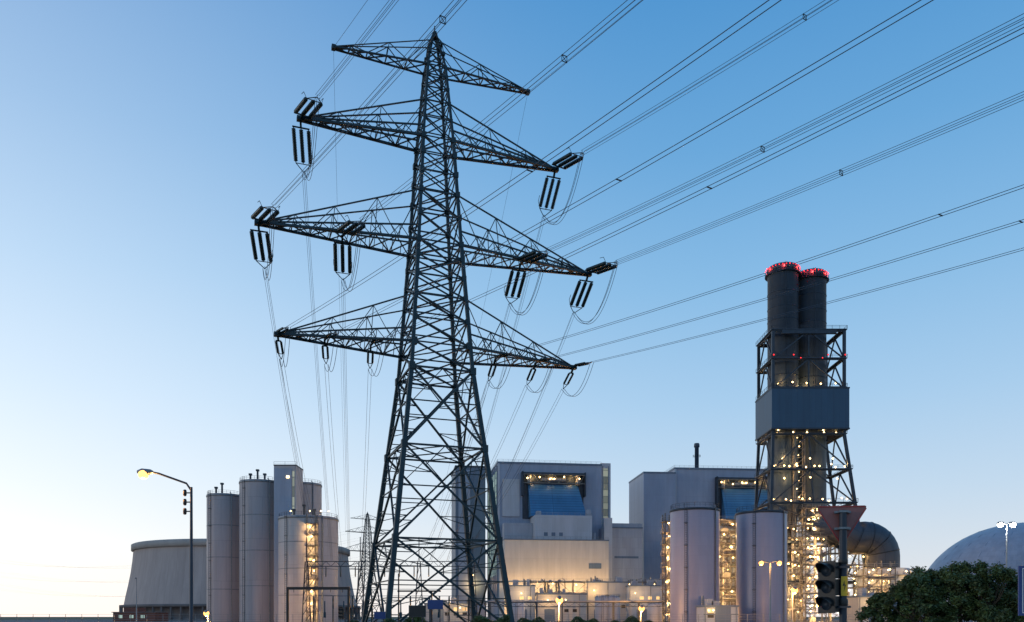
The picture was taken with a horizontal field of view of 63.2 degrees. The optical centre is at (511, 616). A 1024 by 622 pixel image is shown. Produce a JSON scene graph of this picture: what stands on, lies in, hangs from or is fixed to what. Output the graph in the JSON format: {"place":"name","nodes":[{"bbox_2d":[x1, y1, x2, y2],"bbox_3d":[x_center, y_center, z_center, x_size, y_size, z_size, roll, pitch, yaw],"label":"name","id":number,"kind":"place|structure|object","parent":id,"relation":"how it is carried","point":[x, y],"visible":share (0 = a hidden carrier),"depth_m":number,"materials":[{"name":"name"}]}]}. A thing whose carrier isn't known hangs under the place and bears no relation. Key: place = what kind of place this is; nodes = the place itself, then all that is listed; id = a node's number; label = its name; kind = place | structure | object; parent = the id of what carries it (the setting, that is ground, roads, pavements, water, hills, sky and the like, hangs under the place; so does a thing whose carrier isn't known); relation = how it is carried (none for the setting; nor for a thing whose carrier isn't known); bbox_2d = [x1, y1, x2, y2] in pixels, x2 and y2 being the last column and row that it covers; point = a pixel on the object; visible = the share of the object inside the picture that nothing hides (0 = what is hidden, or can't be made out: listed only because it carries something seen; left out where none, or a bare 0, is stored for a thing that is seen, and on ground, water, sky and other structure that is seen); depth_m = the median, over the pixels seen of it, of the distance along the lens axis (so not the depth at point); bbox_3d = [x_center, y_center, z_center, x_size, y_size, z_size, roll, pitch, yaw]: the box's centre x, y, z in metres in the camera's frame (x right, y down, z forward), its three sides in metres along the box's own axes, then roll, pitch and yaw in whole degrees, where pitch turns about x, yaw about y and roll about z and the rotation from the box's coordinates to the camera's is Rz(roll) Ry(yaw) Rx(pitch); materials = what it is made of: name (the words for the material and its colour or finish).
{"place":"outdoors","nodes":[
{"label":"outdoors","id":0,"kind":"place"},
{"bbox_2d":[113,608,167,620],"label":"walls","id":1,"kind":"structure","parent":0,"point":[151,615],"depth_m":300.00,"materials":[{"name":"red brick"}]},
{"bbox_2d":[111,612,169,612],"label":"roof","id":2,"kind":"structure","parent":1,"relation":"on","point":[140,612],"depth_m":299.60,"materials":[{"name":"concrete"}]},
{"bbox_2d":[119,539,359,618],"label":"cooling tower","id":3,"kind":"structure","parent":0,"point":[160,570],"depth_m":397.50,"materials":[{"name":"concrete"}]},
{"bbox_2d":[338,607,345,621],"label":"traffic light","id":4,"kind":"object","parent":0,"point":[342,612],"visible":1,"depth_m":61.91,"materials":[{"name":"black plastic"}]},
{"bbox_2d":[1,617,838,618],"bbox_3d":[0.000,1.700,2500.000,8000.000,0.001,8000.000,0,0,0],"label":"ground","id":5,"kind":"structure","parent":0,"point":[112,618],"depth_m":805.70,"materials":[{"name":"asphalt"}]},
{"bbox_2d":[286,587,349,621],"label":"height barrier","id":6,"kind":"object","parent":5,"relation":"on","point":[318,588],"visible":1,"depth_m":59.92,"materials":[{"name":"black metal"}]},
{"bbox_2d":[374,612,385,621],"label":"road sign","id":7,"kind":"object","parent":5,"relation":"on","point":[379,615],"visible":1,"depth_m":70.00,"materials":[{"name":"metal"}]},
{"bbox_2d":[302,537,477,621],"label":"substation gantry","id":8,"kind":"object","parent":5,"relation":"on","point":[358,581],"visible":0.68,"depth_m":169.93,"materials":[{"name":"metal"}]},
{"bbox_2d":[409,605,425,621],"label":"road sign","id":9,"kind":"object","parent":5,"relation":"on","point":[417,610],"visible":1,"depth_m":58.00,"materials":[{"name":"metal"}]},
{"bbox_2d":[397,573,440,621],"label":"overhead cable frame","id":10,"kind":"object","parent":5,"relation":"on","point":[431,591],"visible":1,"depth_m":65.95,"materials":[{"name":"black metal"}]},
{"bbox_2d":[346,614,510,621],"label":"hedge","id":11,"kind":"object","parent":5,"relation":"on","point":[503,618],"visible":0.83,"depth_m":89.38,"materials":[{"name":"green plant"}]},
{"bbox_2d":[249,26,617,621],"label":"electricity pylon","id":12,"kind":"object","parent":5,"relation":"on","point":[529,257],"visible":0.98,"depth_m":98.83,"materials":[{"name":"metal"}]},
{"bbox_2d":[3,0,1023,596],"bbox_3d":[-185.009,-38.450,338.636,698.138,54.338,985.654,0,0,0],"label":"overhead power lines","id":13,"kind":"object","parent":12,"relation":"hanging from","point":[335,136],"visible":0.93,"depth_m":72.91,"materials":[{"name":"metal"}]},
{"bbox_2d":[427,600,442,621],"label":"road sign","id":14,"kind":"object","parent":5,"relation":"on","point":[434,604],"visible":1,"depth_m":63.99,"materials":[{"name":"metal"}]},
{"bbox_2d":[0,614,957,621],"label":"perimeter fence","id":15,"kind":"object","parent":5,"relation":"on","point":[325,619],"visible":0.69,"depth_m":204.97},
{"bbox_2d":[517,616,666,621],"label":"hedge","id":16,"kind":"object","parent":5,"relation":"on","point":[628,619],"visible":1,"depth_m":149.42,"materials":[{"name":"green plant"}]},
{"bbox_2d":[758,560,781,621],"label":"street lamp","id":17,"kind":"object","parent":5,"relation":"on","point":[762,562],"visible":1,"depth_m":109.90,"materials":[{"name":"orange"}]},
{"bbox_2d":[791,586,797,621],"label":"street lamp","id":18,"kind":"object","parent":5,"relation":"on","point":[794,589],"visible":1,"depth_m":188.59,"materials":[{"name":"orange"}]},
{"bbox_2d":[854,590,897,621],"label":"deciduous tree","id":19,"kind":"object","parent":5,"relation":"on","point":[873,609],"visible":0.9,"depth_m":72.52,"materials":[{"name":"green plant"}]},
{"bbox_2d":[881,572,947,621],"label":"deciduous tree","id":20,"kind":"object","parent":5,"relation":"on","point":[900,590],"visible":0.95,"depth_m":69.46,"materials":[{"name":"green plant"}]},
{"bbox_2d":[892,566,959,621],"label":"deciduous tree","id":21,"kind":"object","parent":5,"relation":"on","point":[951,611],"visible":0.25,"depth_m":70.36,"materials":[{"name":"green plant"}]},
{"bbox_2d":[930,560,997,621],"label":"deciduous tree","id":22,"kind":"object","parent":5,"relation":"on","point":[953,574],"visible":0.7,"depth_m":69.08,"materials":[{"name":"green plant"}]},
{"bbox_2d":[945,559,1023,621],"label":"deciduous tree","id":23,"kind":"object","parent":5,"relation":"on","point":[981,569],"visible":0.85,"depth_m":68.44,"materials":[{"name":"green plant"}]},
{"bbox_2d":[967,573,1017,621],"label":"deciduous tree","id":24,"kind":"object","parent":5,"relation":"on","point":[1010,584],"visible":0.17,"depth_m":70.05,"materials":[{"name":"green plant"}]},
{"bbox_2d":[997,522,1015,566],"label":"street lamp","id":25,"kind":"object","parent":5,"relation":"on","point":[1011,524],"visible":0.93,"depth_m":129.92,"materials":[{"name":"beige"}]},
{"bbox_2d":[424,595,486,620],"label":"storage shed","id":26,"kind":"structure","parent":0,"point":[462,610],"depth_m":300.00,"materials":[{"name":"metal"}]},
{"bbox_2d":[433,609,443,620],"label":"roller doors","id":27,"kind":"structure","parent":26,"relation":"in","point":[435,611],"depth_m":299.94,"materials":[{"name":"metal"}]},
{"bbox_2d":[475,602,484,620],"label":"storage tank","id":28,"kind":"object","parent":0,"point":[482,613],"visible":0.23,"depth_m":288.40,"materials":[{"name":"metal"}]},
{"bbox_2d":[1,620,976,621],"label":"plant yard ground","id":29,"kind":"structure","parent":0,"point":[338,621],"depth_m":296.71,"materials":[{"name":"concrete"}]},
{"bbox_2d":[206,483,238,621],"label":"storage silo","id":30,"kind":"object","parent":29,"relation":"on","point":[222,557],"visible":0.88,"depth_m":286.60,"materials":[{"name":"metal"}]},
{"bbox_2d":[239,469,273,621],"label":"storage silo","id":31,"kind":"object","parent":29,"relation":"on","point":[256,548],"visible":0.87,"depth_m":279.60,"materials":[{"name":"metal"}]},
{"bbox_2d":[273,461,302,621],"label":"elevator tower","id":32,"kind":"structure","parent":29,"relation":"on","point":[287,494],"depth_m":275.65,"materials":[{"name":"metal"}]},
{"bbox_2d":[292,471,294,514],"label":"windows","id":33,"kind":"structure","parent":32,"relation":"in","point":[293,472],"depth_m":275.91,"materials":[{"name":"grey"}]},
{"bbox_2d":[278,504,338,621],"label":"storage silo","id":34,"kind":"object","parent":29,"relation":"on","point":[293,532],"visible":0.82,"depth_m":259.78,"materials":[{"name":"metal"}]},
{"bbox_2d":[303,479,321,514],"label":"storage silo","id":35,"kind":"object","parent":29,"relation":"on","point":[314,492],"visible":0.22,"depth_m":293.30,"materials":[{"name":"metal"}]},
{"bbox_2d":[345,511,388,618],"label":"electricity pylon","id":36,"kind":"object","parent":29,"relation":"on","point":[369,547],"visible":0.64,"depth_m":559.08,"materials":[{"name":"metal"}]},
{"bbox_2d":[452,467,484,602],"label":"walls","id":37,"kind":"structure","parent":29,"relation":"on","point":[477,524],"depth_m":426.64,"materials":[{"name":"metal"}]},
{"bbox_2d":[458,470,469,602],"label":"panels","id":38,"kind":"object","parent":37,"relation":"attached to","point":[462,596],"visible":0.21,"depth_m":425.10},
{"bbox_2d":[512,600,524,620],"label":"storage tank","id":39,"kind":"object","parent":29,"relation":"on","point":[518,612],"visible":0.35,"depth_m":297.21,"materials":[{"name":"metal"}]},
{"bbox_2d":[509,586,534,618],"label":"walls","id":40,"kind":"structure","parent":29,"relation":"on","point":[516,592],"depth_m":325.00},
{"bbox_2d":[499,540,608,617],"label":"hall","id":41,"kind":"structure","parent":29,"relation":"on","point":[546,560],"depth_m":383.65,"materials":[{"name":"metal"}]},
{"bbox_2d":[502,523,532,538],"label":"block","id":42,"kind":"structure","parent":41,"relation":"on","point":[516,530],"depth_m":393.38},
{"bbox_2d":[503,538,608,581],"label":"hall trim","id":43,"kind":"structure","parent":41,"relation":"attached to","point":[553,539],"depth_m":383.61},
{"bbox_2d":[530,515,591,539],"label":"filter block","id":44,"kind":"structure","parent":41,"relation":"on","point":[574,527],"depth_m":390.28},
{"bbox_2d":[523,512,607,539],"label":"roof rail","id":45,"kind":"object","parent":41,"relation":"on","point":[559,536],"visible":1,"depth_m":386.67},
{"bbox_2d":[536,510,595,539],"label":"roof plant","id":46,"kind":"object","parent":41,"relation":"on","point":[586,512],"visible":0.78,"depth_m":394.07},
{"bbox_2d":[544,532,600,568],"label":"ventilation grilles","id":47,"kind":"object","parent":41,"relation":"on","point":[594,565],"visible":0.89,"depth_m":386.29,"materials":[{"name":"metal"}]},
{"bbox_2d":[556,596,562,620],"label":"street lamp","id":48,"kind":"object","parent":29,"relation":"on","point":[559,599],"visible":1,"depth_m":217.82,"materials":[{"name":"orange"}]},
{"bbox_2d":[535,585,586,620],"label":"turbine annex","id":49,"kind":"object","parent":29,"relation":"on","point":[548,612],"visible":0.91,"depth_m":318.00,"materials":[{"name":"stone"}]},
{"bbox_2d":[544,609,554,620],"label":"roller doors","id":50,"kind":"structure","parent":49,"relation":"in","point":[548,613],"depth_m":317.88,"materials":[{"name":"metal"}]},
{"bbox_2d":[485,601,663,621],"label":"pipe bridge","id":51,"kind":"structure","parent":29,"relation":"on","point":[589,602],"depth_m":284.90,"materials":[{"name":"metal"}]},
{"bbox_2d":[530,578,659,616],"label":"process pipe rack","id":52,"kind":"object","parent":29,"relation":"on","point":[546,583],"visible":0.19,"depth_m":334.84,"materials":[{"name":"metal"}]},
{"bbox_2d":[595,595,607,620],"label":"storage tank","id":53,"kind":"object","parent":29,"relation":"on","point":[601,612],"visible":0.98,"depth_m":302.65,"materials":[{"name":"metal"}]},
{"bbox_2d":[583,583,626,620],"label":"walls","id":54,"kind":"structure","parent":29,"relation":"on","point":[610,589],"depth_m":330.00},
{"bbox_2d":[583,581,627,583],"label":"roof edge","id":55,"kind":"object","parent":54,"relation":"on","point":[606,582],"visible":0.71,"depth_m":329.80,"materials":[{"name":"metal"}]},
{"bbox_2d":[600,463,610,527],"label":"stair tower","id":56,"kind":"structure","parent":29,"relation":"on","point":[605,465],"depth_m":408.39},
{"bbox_2d":[603,468,607,517],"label":"stair windows","id":57,"kind":"structure","parent":56,"relation":"attached to","point":[605,492],"depth_m":408.30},
{"bbox_2d":[602,518,611,580],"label":"side hall front","id":58,"kind":"structure","parent":29,"relation":"on","point":[606,527],"depth_m":397.92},
{"bbox_2d":[608,595,619,620],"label":"storage tank","id":59,"kind":"object","parent":29,"relation":"on","point":[615,598],"visible":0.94,"depth_m":302.81,"materials":[{"name":"metal"}]},
{"bbox_2d":[626,586,666,620],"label":"walls","id":60,"kind":"structure","parent":29,"relation":"on","point":[639,591],"depth_m":322.00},
{"bbox_2d":[637,609,646,620],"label":"roller doors","id":61,"kind":"structure","parent":60,"relation":"attached to","point":[644,614],"depth_m":321.92,"materials":[{"name":"metal"}]},
{"bbox_2d":[625,585,666,586],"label":"roof edge","id":62,"kind":"object","parent":60,"relation":"on","point":[643,585],"visible":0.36,"depth_m":321.80,"materials":[{"name":"metal"}]},
{"bbox_2d":[630,580,661,584],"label":"roof plant","id":63,"kind":"object","parent":62,"relation":"on","point":[652,581],"visible":0.69,"depth_m":324.00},
{"bbox_2d":[648,603,666,621],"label":"storage tank","id":64,"kind":"object","parent":29,"relation":"on","point":[654,613],"visible":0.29,"depth_m":296.96,"materials":[{"name":"metal"}]},
{"bbox_2d":[660,513,669,621],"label":"silo access tower","id":65,"kind":"structure","parent":29,"relation":"on","point":[666,551],"depth_m":235.08,"materials":[{"name":"metal"}]},
{"bbox_2d":[669,502,719,621],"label":"storage silo","id":66,"kind":"object","parent":29,"relation":"on","point":[694,555],"visible":1,"depth_m":224.26,"materials":[{"name":"metal"}]},
{"bbox_2d":[694,443,700,467],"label":"slim chimney","id":67,"kind":"object","parent":29,"relation":"on","point":[696,447],"visible":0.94,"depth_m":448.97,"materials":[{"name":"metal"}]},
{"bbox_2d":[697,607,737,621],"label":"walls","id":68,"kind":"structure","parent":29,"relation":"on","point":[701,611],"depth_m":215.00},
{"bbox_2d":[696,605,738,606],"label":"roof edge","id":69,"kind":"object","parent":68,"relation":"on","point":[717,605],"visible":0.71,"depth_m":214.80,"materials":[{"name":"metal"}]},
{"bbox_2d":[704,599,719,604],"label":"roof plant","id":70,"kind":"object","parent":69,"relation":"on","point":[709,602],"visible":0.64,"depth_m":217.00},
{"bbox_2d":[715,607,730,621],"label":"roller doors","id":71,"kind":"structure","parent":68,"relation":"attached to","point":[722,612],"depth_m":214.92,"materials":[{"name":"metal"}]},
{"bbox_2d":[671,469,766,535],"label":"walls","id":72,"kind":"structure","parent":29,"relation":"on","point":[697,486],"depth_m":431.15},
{"bbox_2d":[668,467,764,471],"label":"parapet","id":73,"kind":"structure","parent":72,"relation":"on","point":[713,468],"depth_m":431.82,"materials":[{"name":"metal"}]},
{"bbox_2d":[715,476,765,525],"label":"opening","id":74,"kind":"object","parent":72,"relation":"attached to","point":[718,492],"visible":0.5,"depth_m":431.61,"materials":[{"name":"metal"}]},
{"bbox_2d":[718,479,766,487],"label":"opening truss","id":75,"kind":"object","parent":74,"relation":"in","point":[739,483],"visible":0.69,"depth_m":429.44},
{"bbox_2d":[721,489,766,524],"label":"sloping louvres","id":76,"kind":"object","parent":74,"relation":"attached to","point":[732,500],"visible":0.54,"depth_m":429.84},
{"bbox_2d":[721,480,766,488],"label":"opening ducts","id":77,"kind":"object","parent":74,"relation":"in","point":[737,483],"visible":0.62,"depth_m":430.78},
{"bbox_2d":[720,534,734,604],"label":"gypsum plant frame","id":78,"kind":"object","parent":29,"relation":"on","point":[732,563],"visible":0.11,"depth_m":262.90,"materials":[{"name":"metal"}]},
{"bbox_2d":[720,516,735,604],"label":"silo access tower","id":79,"kind":"structure","parent":29,"relation":"on","point":[724,530],"depth_m":240.93,"materials":[{"name":"metal"}]},
{"bbox_2d":[720,536,797,618],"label":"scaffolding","id":80,"kind":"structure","parent":29,"relation":"on","point":[788,577],"depth_m":416.70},
{"bbox_2d":[735,505,787,621],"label":"storage silo","id":81,"kind":"object","parent":29,"relation":"on","point":[761,534],"visible":1,"depth_m":226.07,"materials":[{"name":"metal"}]},
{"bbox_2d":[720,517,814,618],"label":"steel frame","id":82,"kind":"object","parent":29,"relation":"on","point":[788,567],"visible":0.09,"depth_m":411.00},
{"bbox_2d":[720,528,813,615],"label":"pipework","id":83,"kind":"object","parent":82,"relation":"attached to","point":[808,567],"visible":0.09,"depth_m":413.22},
{"bbox_2d":[753,261,865,621],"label":"twin chimney stack","id":84,"kind":"object","parent":29,"relation":"on","point":[801,414],"visible":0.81,"depth_m":295.69,"materials":[{"name":"metal"}]},
{"bbox_2d":[811,513,922,595],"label":"duct","id":85,"kind":"object","parent":29,"relation":"on","point":[877,546],"visible":0.47,"depth_m":281.57,"materials":[{"name":"metal"}]},
{"bbox_2d":[0,0,1023,616],"label":"sky","id":86,"kind":"structure","parent":0,"point":[141,141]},
{"bbox_2d":[487,463,600,618],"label":"walls","id":87,"kind":"structure","parent":0,"point":[592,500],"depth_m":405.31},
{"bbox_2d":[488,472,495,577],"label":"flank glazing","id":88,"kind":"structure","parent":87,"relation":"attached to","point":[490,529],"depth_m":429.49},
{"bbox_2d":[487,466,496,600],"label":"flank mullions","id":89,"kind":"object","parent":87,"relation":"attached to","point":[492,576],"visible":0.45,"depth_m":417.39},
{"bbox_2d":[498,463,499,616],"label":"corner trim","id":90,"kind":"structure","parent":87,"relation":"attached to","point":[498,518],"depth_m":399.85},
{"bbox_2d":[502,479,519,516],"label":"panels","id":91,"kind":"object","parent":87,"relation":"attached to","point":[511,503],"visible":1,"depth_m":400.32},
{"bbox_2d":[491,461,601,472],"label":"parapet","id":92,"kind":"structure","parent":87,"relation":"on","point":[545,463],"depth_m":403.50,"materials":[{"name":"metal"}]},
{"bbox_2d":[521,471,585,518],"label":"opening","id":93,"kind":"object","parent":87,"relation":"attached to","point":[524,495],"visible":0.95,"depth_m":401.85,"materials":[{"name":"metal"}]},
{"bbox_2d":[527,474,579,485],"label":"opening ducts","id":94,"kind":"object","parent":93,"relation":"in","point":[549,479],"visible":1,"depth_m":401.59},
{"bbox_2d":[524,474,584,483],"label":"opening truss","id":95,"kind":"object","parent":93,"relation":"in","point":[556,478],"visible":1,"depth_m":400.32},
{"bbox_2d":[528,484,584,517],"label":"sloping louvres","id":96,"kind":"object","parent":93,"relation":"attached to","point":[562,499],"visible":0.77,"depth_m":399.50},
{"bbox_2d":[608,466,608,517],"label":"stair frames","id":97,"kind":"structure","parent":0,"point":[608,491],"depth_m":408.32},
{"bbox_2d":[599,523,641,584],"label":"side hall","id":98,"kind":"structure","parent":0,"point":[626,541],"depth_m":402.83,"materials":[{"name":"metal"}]},
{"bbox_2d":[612,527,642,557],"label":"side hall trim","id":99,"kind":"structure","parent":98,"relation":"attached to","point":[627,556],"depth_m":402.61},
{"bbox_2d":[629,473,675,618],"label":"bunker block","id":100,"kind":"structure","parent":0,"point":[652,498],"depth_m":426.20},
{"bbox_2d":[629,471,675,482],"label":"bunker trim","id":101,"kind":"structure","parent":100,"relation":"attached to","point":[652,472],"depth_m":426.74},
{"bbox_2d":[847,597,886,621],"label":"walls","id":102,"kind":"structure","parent":0,"point":[856,603],"depth_m":241.96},
{"bbox_2d":[847,596,871,597],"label":"roof edge","id":103,"kind":"object","parent":102,"relation":"on","point":[857,596],"visible":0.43,"depth_m":241.47,"materials":[{"name":"stone"}]},
{"bbox_2d":[858,588,873,595],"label":"roof plant","id":104,"kind":"object","parent":103,"relation":"on","point":[861,591],"visible":0.82,"depth_m":242.03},
{"bbox_2d":[929,522,1023,605],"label":"coal storage dome","id":105,"kind":"structure","parent":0,"point":[987,545],"depth_m":429.70,"materials":[{"name":"metal"}]},
{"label":"pavement","id":106,"kind":"structure","parent":0,"visible":0},
{"bbox_2d":[137,468,192,621],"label":"street lamp","id":107,"kind":"object","parent":106,"relation":"on","point":[143,473],"visible":1,"depth_m":35.94,"materials":[{"name":"metal"}]},
{"bbox_2d":[817,505,866,621],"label":"give way sign","id":108,"kind":"object","parent":106,"relation":"on","point":[841,521],"visible":1,"depth_m":15.00,"materials":[{"name":"metal"}]},
{"bbox_2d":[815,561,850,612],"bbox_3d":[5.755,-0.531,14.987,0.438,0.933,0.583,0,0,-79],"label":"traffic light","id":109,"kind":"object","parent":108,"relation":"attached to","point":[827,585],"visible":1,"depth_m":14.94,"materials":[{"name":"black plastic"}]},
{"bbox_2d":[1018,566,1023,615],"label":"direction sign","id":110,"kind":"object","parent":106,"relation":"on","point":[1020,590],"visible":1,"depth_m":15.00,"materials":[{"name":"metal"}]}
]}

